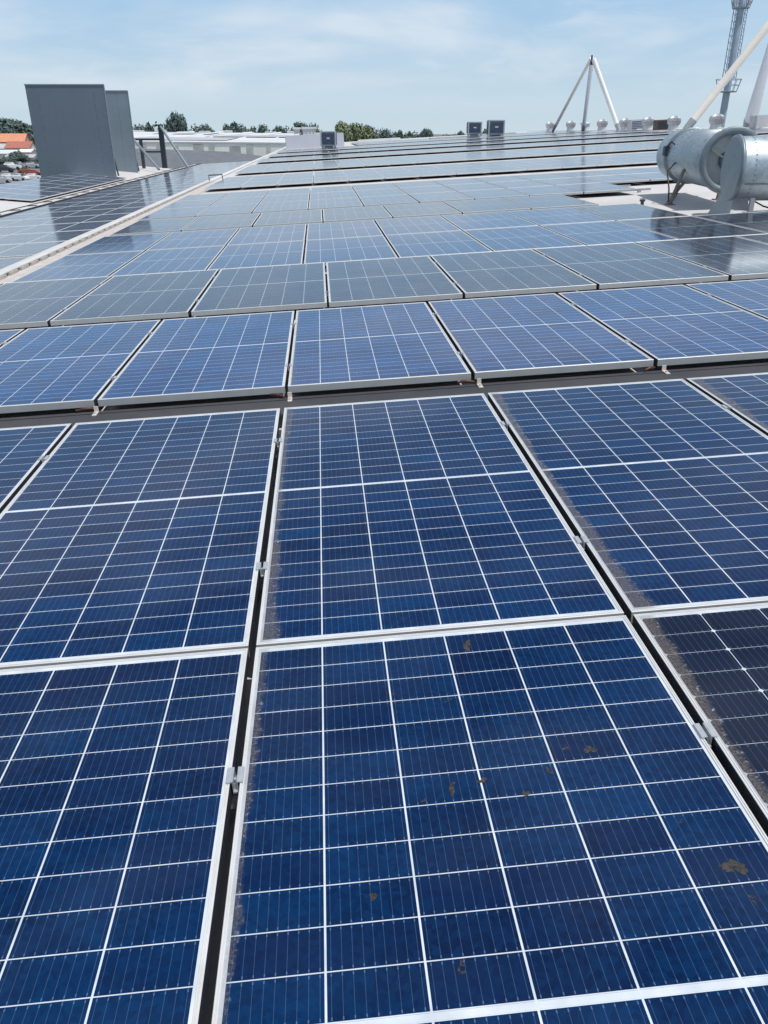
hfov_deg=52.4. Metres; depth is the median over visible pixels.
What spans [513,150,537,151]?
solar panel
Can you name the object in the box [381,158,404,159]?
solar panel
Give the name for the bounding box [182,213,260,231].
solar panel
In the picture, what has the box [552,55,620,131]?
roof mast
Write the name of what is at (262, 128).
tree
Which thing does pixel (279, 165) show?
solar panel
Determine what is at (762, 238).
solar panel
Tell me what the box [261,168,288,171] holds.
solar panel
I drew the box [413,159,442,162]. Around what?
solar panel
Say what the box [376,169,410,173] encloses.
solar panel
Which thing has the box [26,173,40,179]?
parked car
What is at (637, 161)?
solar panel
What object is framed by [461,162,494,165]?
solar panel
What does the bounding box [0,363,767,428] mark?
cable cover
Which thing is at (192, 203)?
solar panel
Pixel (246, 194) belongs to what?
solar panel
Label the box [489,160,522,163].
solar panel
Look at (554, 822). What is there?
solar panel
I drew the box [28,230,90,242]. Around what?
solar panel
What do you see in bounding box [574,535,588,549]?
panel clamp
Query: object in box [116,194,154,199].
solar panel
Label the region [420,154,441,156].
solar panel
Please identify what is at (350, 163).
solar panel
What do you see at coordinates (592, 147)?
solar panel
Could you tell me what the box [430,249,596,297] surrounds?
solar panel
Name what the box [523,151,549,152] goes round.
solar panel
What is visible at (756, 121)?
duct box
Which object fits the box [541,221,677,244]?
solar panel
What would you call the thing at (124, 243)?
solar panel
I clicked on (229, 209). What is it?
solar panel
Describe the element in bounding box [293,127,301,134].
distant building
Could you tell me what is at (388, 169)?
solar panel
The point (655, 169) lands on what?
solar panel
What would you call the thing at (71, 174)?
solar panel
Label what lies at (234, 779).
panel clamp
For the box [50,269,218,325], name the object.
solar panel
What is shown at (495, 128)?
evaporative cooler
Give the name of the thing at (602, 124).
turbine vent
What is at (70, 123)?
roof screen
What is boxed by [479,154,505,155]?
solar panel
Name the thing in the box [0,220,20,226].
solar panel
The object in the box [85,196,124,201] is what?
solar panel
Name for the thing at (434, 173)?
solar panel
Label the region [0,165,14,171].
parked car
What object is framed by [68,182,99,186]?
solar panel
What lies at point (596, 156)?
solar panel
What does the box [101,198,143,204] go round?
solar panel
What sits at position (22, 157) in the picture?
tree
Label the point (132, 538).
solar panel
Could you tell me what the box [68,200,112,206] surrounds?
solar panel
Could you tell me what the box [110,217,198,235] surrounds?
solar panel
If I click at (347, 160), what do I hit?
solar panel
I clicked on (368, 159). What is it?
solar panel
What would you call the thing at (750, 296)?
solar panel
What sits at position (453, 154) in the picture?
solar panel
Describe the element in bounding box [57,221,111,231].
solar panel
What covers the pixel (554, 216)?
solar panel
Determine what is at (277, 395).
cable connector
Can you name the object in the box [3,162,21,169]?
parked car
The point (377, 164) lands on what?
solar panel
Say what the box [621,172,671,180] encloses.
solar panel
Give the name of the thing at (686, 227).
solar panel
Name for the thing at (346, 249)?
solar panel
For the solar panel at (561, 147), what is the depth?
38.85 m
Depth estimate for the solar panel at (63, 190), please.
34.92 m
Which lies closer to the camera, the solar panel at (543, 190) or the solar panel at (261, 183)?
the solar panel at (543, 190)
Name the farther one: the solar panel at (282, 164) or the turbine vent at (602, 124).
the turbine vent at (602, 124)
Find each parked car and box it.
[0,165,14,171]
[0,175,12,182]
[2,173,15,179]
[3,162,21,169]
[10,174,29,180]
[15,161,24,167]
[17,168,31,173]
[23,162,38,168]
[26,170,40,175]
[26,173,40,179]
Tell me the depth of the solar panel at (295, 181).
23.56 m
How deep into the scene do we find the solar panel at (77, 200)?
28.73 m
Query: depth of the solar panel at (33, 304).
7.37 m
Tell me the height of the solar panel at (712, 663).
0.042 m
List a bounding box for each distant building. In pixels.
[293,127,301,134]
[302,127,316,134]
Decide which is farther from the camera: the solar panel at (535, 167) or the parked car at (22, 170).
the parked car at (22, 170)
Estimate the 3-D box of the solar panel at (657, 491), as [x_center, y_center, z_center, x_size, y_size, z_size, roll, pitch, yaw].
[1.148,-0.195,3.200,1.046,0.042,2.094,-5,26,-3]
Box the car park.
[0,166,39,183]
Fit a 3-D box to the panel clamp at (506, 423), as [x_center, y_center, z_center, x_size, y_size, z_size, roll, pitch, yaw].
[0.572,-0.406,3.675,0.038,0.028,0.052,-4,26,-3]
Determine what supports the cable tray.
on the warehouse building at (692, 199)
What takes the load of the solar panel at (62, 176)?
on the warehouse building at (692, 199)
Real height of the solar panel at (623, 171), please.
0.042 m
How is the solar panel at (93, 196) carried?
on the warehouse building at (692, 199)
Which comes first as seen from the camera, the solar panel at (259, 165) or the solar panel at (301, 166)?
the solar panel at (301, 166)
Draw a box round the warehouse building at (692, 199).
[0,127,767,1023]
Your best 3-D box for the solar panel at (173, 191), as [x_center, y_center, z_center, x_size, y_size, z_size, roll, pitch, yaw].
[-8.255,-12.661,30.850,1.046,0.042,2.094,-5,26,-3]
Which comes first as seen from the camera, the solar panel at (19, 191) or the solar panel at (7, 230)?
the solar panel at (7, 230)
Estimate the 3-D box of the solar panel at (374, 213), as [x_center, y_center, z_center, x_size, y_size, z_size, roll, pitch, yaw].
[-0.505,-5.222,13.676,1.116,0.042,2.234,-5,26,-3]
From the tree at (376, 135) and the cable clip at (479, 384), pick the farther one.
the tree at (376, 135)
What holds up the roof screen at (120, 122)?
on the warehouse building at (692, 199)
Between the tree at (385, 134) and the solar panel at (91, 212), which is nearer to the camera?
the solar panel at (91, 212)
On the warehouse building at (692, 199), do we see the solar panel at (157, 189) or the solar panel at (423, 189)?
the solar panel at (157, 189)
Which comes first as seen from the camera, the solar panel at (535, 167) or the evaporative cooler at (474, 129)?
the solar panel at (535, 167)
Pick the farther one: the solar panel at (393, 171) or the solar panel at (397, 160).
the solar panel at (397, 160)
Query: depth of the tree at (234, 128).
258.71 m
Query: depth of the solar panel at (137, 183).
38.34 m
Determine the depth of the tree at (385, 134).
304.00 m
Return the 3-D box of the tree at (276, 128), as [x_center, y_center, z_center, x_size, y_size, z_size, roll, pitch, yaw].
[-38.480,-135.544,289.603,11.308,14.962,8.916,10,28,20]
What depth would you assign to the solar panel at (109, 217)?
21.16 m
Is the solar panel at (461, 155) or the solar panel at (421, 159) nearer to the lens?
the solar panel at (421, 159)
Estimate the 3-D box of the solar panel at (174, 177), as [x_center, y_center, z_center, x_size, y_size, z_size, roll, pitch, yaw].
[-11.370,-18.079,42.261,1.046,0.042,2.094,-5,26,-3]
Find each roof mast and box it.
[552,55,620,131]
[682,20,767,128]
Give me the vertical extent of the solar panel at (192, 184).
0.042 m
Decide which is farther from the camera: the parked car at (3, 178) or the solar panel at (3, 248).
the parked car at (3, 178)
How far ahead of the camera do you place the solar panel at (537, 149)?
39.11 m
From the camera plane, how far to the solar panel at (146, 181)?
40.26 m
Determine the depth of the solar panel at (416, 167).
27.95 m
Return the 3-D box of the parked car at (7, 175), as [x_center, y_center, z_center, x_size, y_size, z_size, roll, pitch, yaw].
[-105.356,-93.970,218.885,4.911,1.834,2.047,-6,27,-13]
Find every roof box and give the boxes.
[627,119,642,129]
[653,119,668,129]
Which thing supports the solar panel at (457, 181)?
on the mounting rail
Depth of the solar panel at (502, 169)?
23.85 m
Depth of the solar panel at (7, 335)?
6.05 m
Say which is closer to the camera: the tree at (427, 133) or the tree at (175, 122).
the tree at (175, 122)
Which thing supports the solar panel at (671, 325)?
on the mounting rail
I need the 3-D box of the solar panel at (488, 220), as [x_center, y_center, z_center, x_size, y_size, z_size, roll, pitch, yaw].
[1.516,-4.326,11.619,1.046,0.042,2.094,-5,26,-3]
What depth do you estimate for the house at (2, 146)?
359.88 m
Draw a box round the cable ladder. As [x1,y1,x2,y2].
[0,163,200,217]
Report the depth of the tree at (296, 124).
277.59 m
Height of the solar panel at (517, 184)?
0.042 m
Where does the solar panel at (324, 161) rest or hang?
on the warehouse building at (692, 199)
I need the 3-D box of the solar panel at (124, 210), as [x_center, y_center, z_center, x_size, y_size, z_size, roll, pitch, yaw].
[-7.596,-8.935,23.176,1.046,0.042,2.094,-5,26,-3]
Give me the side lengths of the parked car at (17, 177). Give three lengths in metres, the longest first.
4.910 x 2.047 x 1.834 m
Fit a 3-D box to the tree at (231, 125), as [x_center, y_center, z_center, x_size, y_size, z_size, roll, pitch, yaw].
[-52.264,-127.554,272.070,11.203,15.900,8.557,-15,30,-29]
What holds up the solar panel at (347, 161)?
on the warehouse building at (692, 199)
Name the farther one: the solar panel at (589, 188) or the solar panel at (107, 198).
the solar panel at (107, 198)
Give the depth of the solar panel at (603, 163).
23.99 m
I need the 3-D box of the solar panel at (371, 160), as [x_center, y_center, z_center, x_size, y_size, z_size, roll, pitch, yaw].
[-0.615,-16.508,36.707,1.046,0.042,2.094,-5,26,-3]
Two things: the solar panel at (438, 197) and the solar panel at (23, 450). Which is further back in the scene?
the solar panel at (438, 197)
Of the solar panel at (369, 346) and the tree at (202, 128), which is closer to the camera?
the solar panel at (369, 346)
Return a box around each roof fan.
[656,126,758,204]
[708,134,767,213]
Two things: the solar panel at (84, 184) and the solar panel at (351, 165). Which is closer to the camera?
the solar panel at (351, 165)
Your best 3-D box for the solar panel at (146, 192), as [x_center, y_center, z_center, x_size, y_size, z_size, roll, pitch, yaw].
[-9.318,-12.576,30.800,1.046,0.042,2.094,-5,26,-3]
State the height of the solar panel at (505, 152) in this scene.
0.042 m
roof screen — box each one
[24,84,118,177]
[105,90,139,172]
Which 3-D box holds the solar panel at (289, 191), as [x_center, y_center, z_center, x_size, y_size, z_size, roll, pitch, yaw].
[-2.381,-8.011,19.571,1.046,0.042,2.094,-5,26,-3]
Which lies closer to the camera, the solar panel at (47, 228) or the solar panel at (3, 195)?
the solar panel at (47, 228)
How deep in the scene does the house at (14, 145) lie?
355.38 m
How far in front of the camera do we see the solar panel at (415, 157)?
36.60 m
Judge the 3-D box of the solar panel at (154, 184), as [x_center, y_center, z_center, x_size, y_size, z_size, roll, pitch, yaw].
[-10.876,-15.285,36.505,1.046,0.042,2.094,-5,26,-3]
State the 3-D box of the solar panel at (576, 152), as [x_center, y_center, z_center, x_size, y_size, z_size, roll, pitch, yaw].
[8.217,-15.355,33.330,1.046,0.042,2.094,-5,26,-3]
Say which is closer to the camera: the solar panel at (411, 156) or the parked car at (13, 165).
the solar panel at (411, 156)
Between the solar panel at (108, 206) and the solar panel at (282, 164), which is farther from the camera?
the solar panel at (282, 164)
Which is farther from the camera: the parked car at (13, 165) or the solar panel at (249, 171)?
the parked car at (13, 165)
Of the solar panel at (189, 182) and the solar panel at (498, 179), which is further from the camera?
the solar panel at (189, 182)
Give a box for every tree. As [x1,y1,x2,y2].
[0,117,34,142]
[0,125,16,132]
[0,156,17,164]
[8,151,30,163]
[20,123,33,138]
[133,124,142,129]
[140,121,157,131]
[163,111,188,131]
[190,123,209,131]
[222,121,247,132]
[229,123,254,132]
[248,124,269,142]
[272,125,281,132]
[276,126,289,132]
[290,121,307,132]
[308,122,321,132]
[334,120,363,141]
[349,123,372,141]
[352,125,372,140]
[370,127,389,138]
[379,127,393,138]
[397,130,403,138]
[403,131,418,138]
[418,128,433,137]
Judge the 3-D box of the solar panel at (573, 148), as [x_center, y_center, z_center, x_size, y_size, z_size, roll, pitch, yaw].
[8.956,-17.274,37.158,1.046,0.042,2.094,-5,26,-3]
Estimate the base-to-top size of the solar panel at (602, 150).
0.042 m
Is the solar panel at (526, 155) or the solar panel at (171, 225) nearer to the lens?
the solar panel at (171, 225)
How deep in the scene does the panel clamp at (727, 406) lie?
3.72 m
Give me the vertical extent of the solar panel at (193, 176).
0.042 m
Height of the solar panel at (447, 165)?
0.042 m
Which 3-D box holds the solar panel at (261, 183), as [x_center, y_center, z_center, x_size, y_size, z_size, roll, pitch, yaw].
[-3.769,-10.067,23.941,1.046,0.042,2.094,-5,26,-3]
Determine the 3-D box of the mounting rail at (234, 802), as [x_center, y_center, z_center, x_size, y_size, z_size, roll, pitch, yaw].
[0.284,0.615,1.801,3.560,0.088,0.060,-5,26,-3]
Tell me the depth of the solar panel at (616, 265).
7.32 m
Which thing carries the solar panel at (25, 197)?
on the warehouse building at (692, 199)
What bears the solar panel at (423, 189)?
on the mounting rail
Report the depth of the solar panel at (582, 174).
19.85 m
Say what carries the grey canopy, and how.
on the ground
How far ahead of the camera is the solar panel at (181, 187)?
32.66 m
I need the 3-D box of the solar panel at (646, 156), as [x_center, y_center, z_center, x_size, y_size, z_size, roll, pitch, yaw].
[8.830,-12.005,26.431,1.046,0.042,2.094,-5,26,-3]
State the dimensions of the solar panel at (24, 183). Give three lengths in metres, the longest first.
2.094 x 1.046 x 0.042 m
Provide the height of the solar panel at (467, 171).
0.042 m
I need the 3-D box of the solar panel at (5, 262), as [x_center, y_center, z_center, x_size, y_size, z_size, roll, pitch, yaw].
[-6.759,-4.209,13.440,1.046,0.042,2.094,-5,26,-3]
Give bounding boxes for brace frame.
[134,124,188,169]
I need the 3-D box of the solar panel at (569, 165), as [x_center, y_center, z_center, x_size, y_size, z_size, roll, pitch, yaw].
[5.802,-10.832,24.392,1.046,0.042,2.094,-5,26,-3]
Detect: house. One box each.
[0,133,31,143]
[0,144,5,149]
[0,150,20,157]
[4,141,35,149]
[5,154,36,163]
[19,149,36,153]
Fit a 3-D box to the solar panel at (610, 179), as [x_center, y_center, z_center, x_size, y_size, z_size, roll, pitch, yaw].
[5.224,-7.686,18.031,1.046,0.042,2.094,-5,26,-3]
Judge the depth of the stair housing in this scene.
82.81 m
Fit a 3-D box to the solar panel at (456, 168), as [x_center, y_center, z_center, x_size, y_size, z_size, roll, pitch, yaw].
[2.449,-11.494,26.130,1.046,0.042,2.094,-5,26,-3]
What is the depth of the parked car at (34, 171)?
240.95 m
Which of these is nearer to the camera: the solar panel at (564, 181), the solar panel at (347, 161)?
the solar panel at (564, 181)
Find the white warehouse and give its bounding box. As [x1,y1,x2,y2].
[133,130,319,155]
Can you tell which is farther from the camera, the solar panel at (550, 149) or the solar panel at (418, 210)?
the solar panel at (550, 149)
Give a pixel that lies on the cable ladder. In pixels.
(38, 205)
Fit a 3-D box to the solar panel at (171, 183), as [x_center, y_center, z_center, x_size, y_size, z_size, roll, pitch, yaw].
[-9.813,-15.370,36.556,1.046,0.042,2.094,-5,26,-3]
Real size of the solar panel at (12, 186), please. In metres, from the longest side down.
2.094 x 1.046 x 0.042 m
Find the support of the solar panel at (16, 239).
on the warehouse building at (692, 199)
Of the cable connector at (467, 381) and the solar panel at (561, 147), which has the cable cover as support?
the cable connector at (467, 381)
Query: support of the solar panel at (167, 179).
on the warehouse building at (692, 199)
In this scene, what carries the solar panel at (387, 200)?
on the mounting rail at (639, 190)
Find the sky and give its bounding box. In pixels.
[0,0,767,133]
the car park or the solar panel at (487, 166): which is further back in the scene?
the car park
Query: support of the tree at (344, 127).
on the ground
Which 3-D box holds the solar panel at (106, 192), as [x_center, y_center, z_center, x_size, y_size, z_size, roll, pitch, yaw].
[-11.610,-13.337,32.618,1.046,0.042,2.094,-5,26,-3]
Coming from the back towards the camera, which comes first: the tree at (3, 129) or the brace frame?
the tree at (3, 129)
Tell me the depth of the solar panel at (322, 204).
15.64 m
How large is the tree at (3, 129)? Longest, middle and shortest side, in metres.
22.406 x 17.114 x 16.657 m
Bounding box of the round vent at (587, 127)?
[580,122,590,130]
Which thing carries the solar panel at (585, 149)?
on the warehouse building at (692, 199)
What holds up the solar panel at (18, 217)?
on the warehouse building at (692, 199)
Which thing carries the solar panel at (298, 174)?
on the warehouse building at (692, 199)
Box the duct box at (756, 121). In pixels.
[749,115,767,129]
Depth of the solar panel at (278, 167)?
34.58 m
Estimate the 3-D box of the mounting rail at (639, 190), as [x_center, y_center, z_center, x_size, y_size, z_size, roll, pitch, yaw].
[0.290,-6.061,15.432,10.162,0.074,0.060,-5,26,-3]
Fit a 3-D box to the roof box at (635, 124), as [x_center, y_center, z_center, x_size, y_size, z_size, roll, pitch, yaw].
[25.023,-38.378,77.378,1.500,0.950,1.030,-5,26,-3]
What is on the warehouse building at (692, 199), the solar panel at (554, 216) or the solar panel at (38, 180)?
the solar panel at (38, 180)
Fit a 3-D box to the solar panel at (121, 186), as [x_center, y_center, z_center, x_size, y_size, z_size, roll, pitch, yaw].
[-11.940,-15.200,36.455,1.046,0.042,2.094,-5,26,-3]
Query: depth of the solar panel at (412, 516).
2.73 m
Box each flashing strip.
[358,138,399,141]
[429,135,469,138]
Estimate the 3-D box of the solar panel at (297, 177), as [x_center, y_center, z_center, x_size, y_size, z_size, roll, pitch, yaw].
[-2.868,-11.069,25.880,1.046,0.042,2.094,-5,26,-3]
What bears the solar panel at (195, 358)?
on the mounting rail
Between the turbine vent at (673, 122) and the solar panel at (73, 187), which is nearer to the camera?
the solar panel at (73, 187)
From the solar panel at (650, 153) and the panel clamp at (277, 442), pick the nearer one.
the panel clamp at (277, 442)
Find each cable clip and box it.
[92,406,98,415]
[287,392,291,401]
[477,378,482,387]
[662,365,670,374]
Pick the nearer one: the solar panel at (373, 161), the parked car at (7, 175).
the solar panel at (373, 161)
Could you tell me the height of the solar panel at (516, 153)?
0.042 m
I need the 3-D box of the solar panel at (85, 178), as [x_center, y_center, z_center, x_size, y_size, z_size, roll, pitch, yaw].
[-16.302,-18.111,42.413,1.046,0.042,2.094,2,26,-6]
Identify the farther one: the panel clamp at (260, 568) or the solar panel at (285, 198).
the solar panel at (285, 198)
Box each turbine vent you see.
[546,122,553,130]
[566,121,575,130]
[597,119,607,129]
[619,118,629,129]
[641,117,653,129]
[667,116,680,130]
[709,113,724,128]
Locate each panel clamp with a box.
[38,455,49,462]
[226,766,244,793]
[256,562,267,576]
[274,438,281,447]
[501,421,510,429]
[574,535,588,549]
[693,722,717,747]
[721,404,732,410]
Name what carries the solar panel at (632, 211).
on the mounting rail
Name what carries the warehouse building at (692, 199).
on the ground
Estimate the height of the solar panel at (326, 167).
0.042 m
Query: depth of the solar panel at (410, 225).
11.44 m
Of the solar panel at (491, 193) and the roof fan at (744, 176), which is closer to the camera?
the roof fan at (744, 176)
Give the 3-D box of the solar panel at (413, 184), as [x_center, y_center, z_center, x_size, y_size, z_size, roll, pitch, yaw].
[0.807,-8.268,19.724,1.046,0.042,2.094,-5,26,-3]
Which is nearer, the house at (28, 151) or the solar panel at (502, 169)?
the solar panel at (502, 169)
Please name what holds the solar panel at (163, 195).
on the warehouse building at (692, 199)
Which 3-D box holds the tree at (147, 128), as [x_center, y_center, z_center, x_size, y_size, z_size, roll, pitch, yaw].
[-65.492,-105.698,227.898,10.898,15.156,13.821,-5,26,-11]
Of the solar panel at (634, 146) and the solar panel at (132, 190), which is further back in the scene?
the solar panel at (634, 146)
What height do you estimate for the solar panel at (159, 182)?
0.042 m
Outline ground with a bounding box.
[403,134,469,136]
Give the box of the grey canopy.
[135,148,261,168]
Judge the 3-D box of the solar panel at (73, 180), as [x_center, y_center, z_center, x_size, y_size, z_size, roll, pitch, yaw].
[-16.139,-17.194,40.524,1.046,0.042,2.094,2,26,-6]
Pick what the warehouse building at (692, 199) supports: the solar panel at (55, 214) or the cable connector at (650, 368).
the solar panel at (55, 214)
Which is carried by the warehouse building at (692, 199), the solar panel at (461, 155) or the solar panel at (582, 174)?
the solar panel at (461, 155)
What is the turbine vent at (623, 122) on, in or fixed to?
on the warehouse building at (692, 199)
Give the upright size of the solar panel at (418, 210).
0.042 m
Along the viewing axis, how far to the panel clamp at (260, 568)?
2.57 m
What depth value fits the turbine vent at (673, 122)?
68.15 m
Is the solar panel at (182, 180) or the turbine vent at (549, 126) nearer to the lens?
the solar panel at (182, 180)
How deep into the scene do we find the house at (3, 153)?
329.76 m
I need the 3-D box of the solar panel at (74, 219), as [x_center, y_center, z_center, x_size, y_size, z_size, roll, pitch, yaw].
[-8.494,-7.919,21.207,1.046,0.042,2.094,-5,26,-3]
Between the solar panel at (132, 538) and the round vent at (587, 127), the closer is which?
the solar panel at (132, 538)
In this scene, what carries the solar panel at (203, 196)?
on the mounting rail
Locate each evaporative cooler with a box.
[320,131,336,147]
[466,122,481,136]
[486,120,504,135]
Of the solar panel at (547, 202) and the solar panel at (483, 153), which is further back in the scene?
the solar panel at (483, 153)
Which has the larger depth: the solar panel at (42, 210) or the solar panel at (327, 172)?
the solar panel at (327, 172)
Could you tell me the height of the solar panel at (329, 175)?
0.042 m
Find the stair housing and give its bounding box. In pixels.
[285,133,343,148]
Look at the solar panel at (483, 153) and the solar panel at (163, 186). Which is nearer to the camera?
the solar panel at (163, 186)
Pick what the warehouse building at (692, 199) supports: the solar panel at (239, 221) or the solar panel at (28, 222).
the solar panel at (28, 222)
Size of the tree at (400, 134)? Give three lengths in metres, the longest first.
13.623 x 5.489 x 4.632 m
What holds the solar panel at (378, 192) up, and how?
on the mounting rail
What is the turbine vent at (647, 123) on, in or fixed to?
on the warehouse building at (692, 199)
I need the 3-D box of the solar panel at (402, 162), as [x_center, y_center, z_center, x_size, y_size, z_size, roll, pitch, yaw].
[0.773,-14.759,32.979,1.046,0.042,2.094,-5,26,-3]
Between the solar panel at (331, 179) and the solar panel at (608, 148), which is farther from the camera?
the solar panel at (608, 148)
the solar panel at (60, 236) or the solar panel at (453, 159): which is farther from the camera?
the solar panel at (453, 159)
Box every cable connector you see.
[76,407,93,411]
[270,393,284,397]
[457,380,474,382]
[644,366,655,370]
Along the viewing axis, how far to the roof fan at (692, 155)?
12.67 m
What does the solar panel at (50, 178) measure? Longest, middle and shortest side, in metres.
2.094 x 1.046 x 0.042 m
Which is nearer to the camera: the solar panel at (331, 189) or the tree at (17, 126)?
the solar panel at (331, 189)
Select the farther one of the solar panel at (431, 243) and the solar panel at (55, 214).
the solar panel at (55, 214)
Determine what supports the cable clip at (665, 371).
attached to the cable cover
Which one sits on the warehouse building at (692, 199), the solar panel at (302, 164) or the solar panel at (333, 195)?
the solar panel at (302, 164)
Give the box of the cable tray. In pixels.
[0,156,265,283]
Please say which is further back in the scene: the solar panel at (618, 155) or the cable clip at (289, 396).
the solar panel at (618, 155)
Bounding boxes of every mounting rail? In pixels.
[231,791,238,808]
[308,188,650,209]
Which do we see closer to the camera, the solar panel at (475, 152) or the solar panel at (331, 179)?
the solar panel at (331, 179)
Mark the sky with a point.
(440, 66)
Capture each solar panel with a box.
[0,184,26,188]
[0,189,36,193]
[0,192,19,198]
[0,213,44,220]
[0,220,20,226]
[0,225,37,234]
[0,232,53,244]
[0,241,64,257]
[0,244,22,252]
[0,256,29,268]
[0,276,111,328]
[0,320,160,413]
[0,329,24,346]
[0,408,280,669]
[0,423,71,513]
[0,648,249,1023]
[1,217,61,226]
[4,194,48,200]
[6,181,40,185]
[10,223,77,234]
[10,250,144,282]
[13,186,51,190]
[13,207,64,214]
[24,179,54,182]
[25,191,62,196]
[28,211,79,218]
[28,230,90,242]
[30,183,62,187]
[36,202,81,208]
[37,177,67,180]
[39,188,76,193]
[41,215,98,224]
[46,181,77,184]
[48,205,97,212]
[49,175,78,177]
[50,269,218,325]
[54,185,88,189]
[57,178,86,181]
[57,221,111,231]
[58,197,98,202]
[61,173,86,175]
[65,208,117,216]
[67,232,170,254]
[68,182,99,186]
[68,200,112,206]
[69,176,96,179]
[73,193,111,198]
[80,175,106,177]
[80,180,108,184]
[81,213,129,222]
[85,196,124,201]
[86,203,130,209]
[88,190,122,194]
[92,178,117,182]
[98,311,294,405]
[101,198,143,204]
[102,176,126,179]
[102,192,136,196]
[102,207,143,214]
[103,187,132,190]
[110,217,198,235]
[110,245,224,276]
[114,184,142,187]
[116,188,148,192]
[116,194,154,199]
[120,201,157,207]
[125,182,149,184]
[126,185,157,189]
[131,190,164,194]
[133,179,159,182]
[134,197,166,202]
[136,183,163,186]
[139,206,208,219]
[140,187,172,191]
[144,177,166,179]
[146,180,173,183]
[147,192,178,197]
[147,228,238,249]
[152,184,180,187]
[156,178,179,180]
[157,189,185,193]
[161,181,188,184]
[161,199,218,208]
[163,176,185,178]
[168,179,193,182]
[168,186,192,189]
[176,183,199,186]
[177,177,199,179]
[177,193,227,200]
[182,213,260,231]
[183,175,204,177]
[184,180,206,183]
[191,262,326,315]
[192,178,210,180]
[196,203,258,216]
[204,182,245,189]
[207,240,304,270]
[211,196,264,205]
[211,615,767,1023]
[214,179,249,183]
[221,190,268,198]
[222,176,254,179]
[227,224,306,244]
[235,169,263,173]
[240,167,266,170]
[241,180,279,187]
[244,166,268,168]
[248,164,270,166]
[248,177,281,181]
[252,174,284,178]
[252,200,308,213]
[253,209,321,226]
[256,393,623,646]
[260,193,309,202]
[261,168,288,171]
[266,166,289,168]
[266,188,309,195]
[269,164,291,166]
[270,163,292,165]
[277,178,312,184]
[281,175,312,179]
[283,172,313,176]
[288,166,313,170]
[288,302,470,392]
[290,165,313,167]
[291,163,313,165]
[304,235,397,265]
[306,220,382,239]
[309,197,362,209]
[310,185,353,192]
[310,191,357,199]
[314,160,335,162]
[314,162,336,164]
[314,163,337,165]
[314,165,339,168]
[314,171,343,174]
[314,173,345,177]
[314,176,348,182]
[323,205,391,222]
[326,256,462,306]
[336,159,356,161]
[337,160,359,163]
[338,162,361,164]
[339,163,365,167]
[343,169,373,172]
[345,171,378,175]
[347,174,384,180]
[351,183,397,190]
[355,188,406,197]
[357,158,378,160]
[359,159,383,161]
[359,194,418,206]
[361,161,385,162]
[363,162,391,165]
[373,167,404,170]
[375,216,460,236]
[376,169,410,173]
[380,172,420,178]
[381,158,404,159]
[383,202,461,217]
[384,159,411,161]
[385,230,491,257]
[389,161,416,164]
[392,180,440,187]
[399,185,454,194]
[401,155,423,157]
[401,165,435,169]
[405,157,428,158]
[407,168,442,171]
[408,158,432,160]
[409,191,473,202]
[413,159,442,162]
[413,170,455,176]
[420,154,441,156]
[425,155,451,157]
[428,293,653,378]
[429,164,465,167]
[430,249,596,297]
[432,178,485,184]
[433,156,458,158]
[438,158,468,161]
[439,166,474,169]
[441,211,537,230]
[442,153,464,154]
[443,183,502,191]
[443,198,530,213]
[447,168,491,174]
[448,154,471,155]
[454,155,480,157]
[458,188,528,199]
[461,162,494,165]
[463,226,584,250]
[464,156,494,159]
[465,152,487,153]
[470,164,508,167]
[472,153,496,154]
[473,176,527,182]
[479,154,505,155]
[479,166,526,172]
[486,155,519,158]
[488,379,767,622]
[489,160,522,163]
[489,180,550,187]
[493,151,519,153]
[500,162,541,165]
[503,152,531,154]
[503,194,598,209]
[506,185,582,195]
[507,207,614,225]
[512,164,561,169]
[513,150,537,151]
[513,173,570,179]
[515,153,545,156]
[516,159,556,161]
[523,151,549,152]
[525,148,548,149]
[530,160,575,163]
[533,177,600,184]
[533,242,728,288]
[534,152,570,155]
[538,149,563,150]
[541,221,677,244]
[544,163,596,167]
[545,157,586,159]
[549,147,574,148]
[550,150,578,151]
[552,171,615,176]
[555,182,636,193]
[558,285,767,365]
[559,159,607,162]
[561,148,587,149]
[563,151,595,153]
[571,148,599,150]
[572,203,690,220]
[575,175,649,183]
[576,155,613,158]
[577,161,631,165]
[578,146,604,147]
[583,149,621,152]
[591,157,638,160]
[592,147,621,148]
[594,169,654,174]
[601,145,629,146]
[601,154,640,156]
[606,143,630,144]
[609,159,656,163]
[610,148,646,150]
[618,216,767,238]
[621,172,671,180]
[622,146,650,147]
[624,155,655,158]
[629,144,655,145]
[630,152,656,154]
[630,167,660,171]
[631,142,658,143]
[632,603,767,836]
[634,146,658,149]
[636,236,767,279]
[685,279,767,319]
[686,372,767,435]
[694,211,767,232]
[736,234,767,243]
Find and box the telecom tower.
[716,0,752,127]
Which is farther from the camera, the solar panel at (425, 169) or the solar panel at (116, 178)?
the solar panel at (116, 178)
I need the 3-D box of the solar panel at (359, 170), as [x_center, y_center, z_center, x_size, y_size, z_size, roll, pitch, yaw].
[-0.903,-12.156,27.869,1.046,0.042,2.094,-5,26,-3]
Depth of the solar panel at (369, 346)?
5.05 m
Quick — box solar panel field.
[151,129,767,177]
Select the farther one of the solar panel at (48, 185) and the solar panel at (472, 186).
the solar panel at (48, 185)
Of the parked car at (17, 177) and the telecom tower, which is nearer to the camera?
the telecom tower
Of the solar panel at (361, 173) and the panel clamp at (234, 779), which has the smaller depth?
the panel clamp at (234, 779)
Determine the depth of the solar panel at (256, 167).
36.49 m
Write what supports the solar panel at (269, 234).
on the mounting rail
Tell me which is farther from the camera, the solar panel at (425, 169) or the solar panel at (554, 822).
the solar panel at (425, 169)
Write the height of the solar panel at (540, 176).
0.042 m
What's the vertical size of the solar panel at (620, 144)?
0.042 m
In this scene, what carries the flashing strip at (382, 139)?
on the warehouse building at (692, 199)

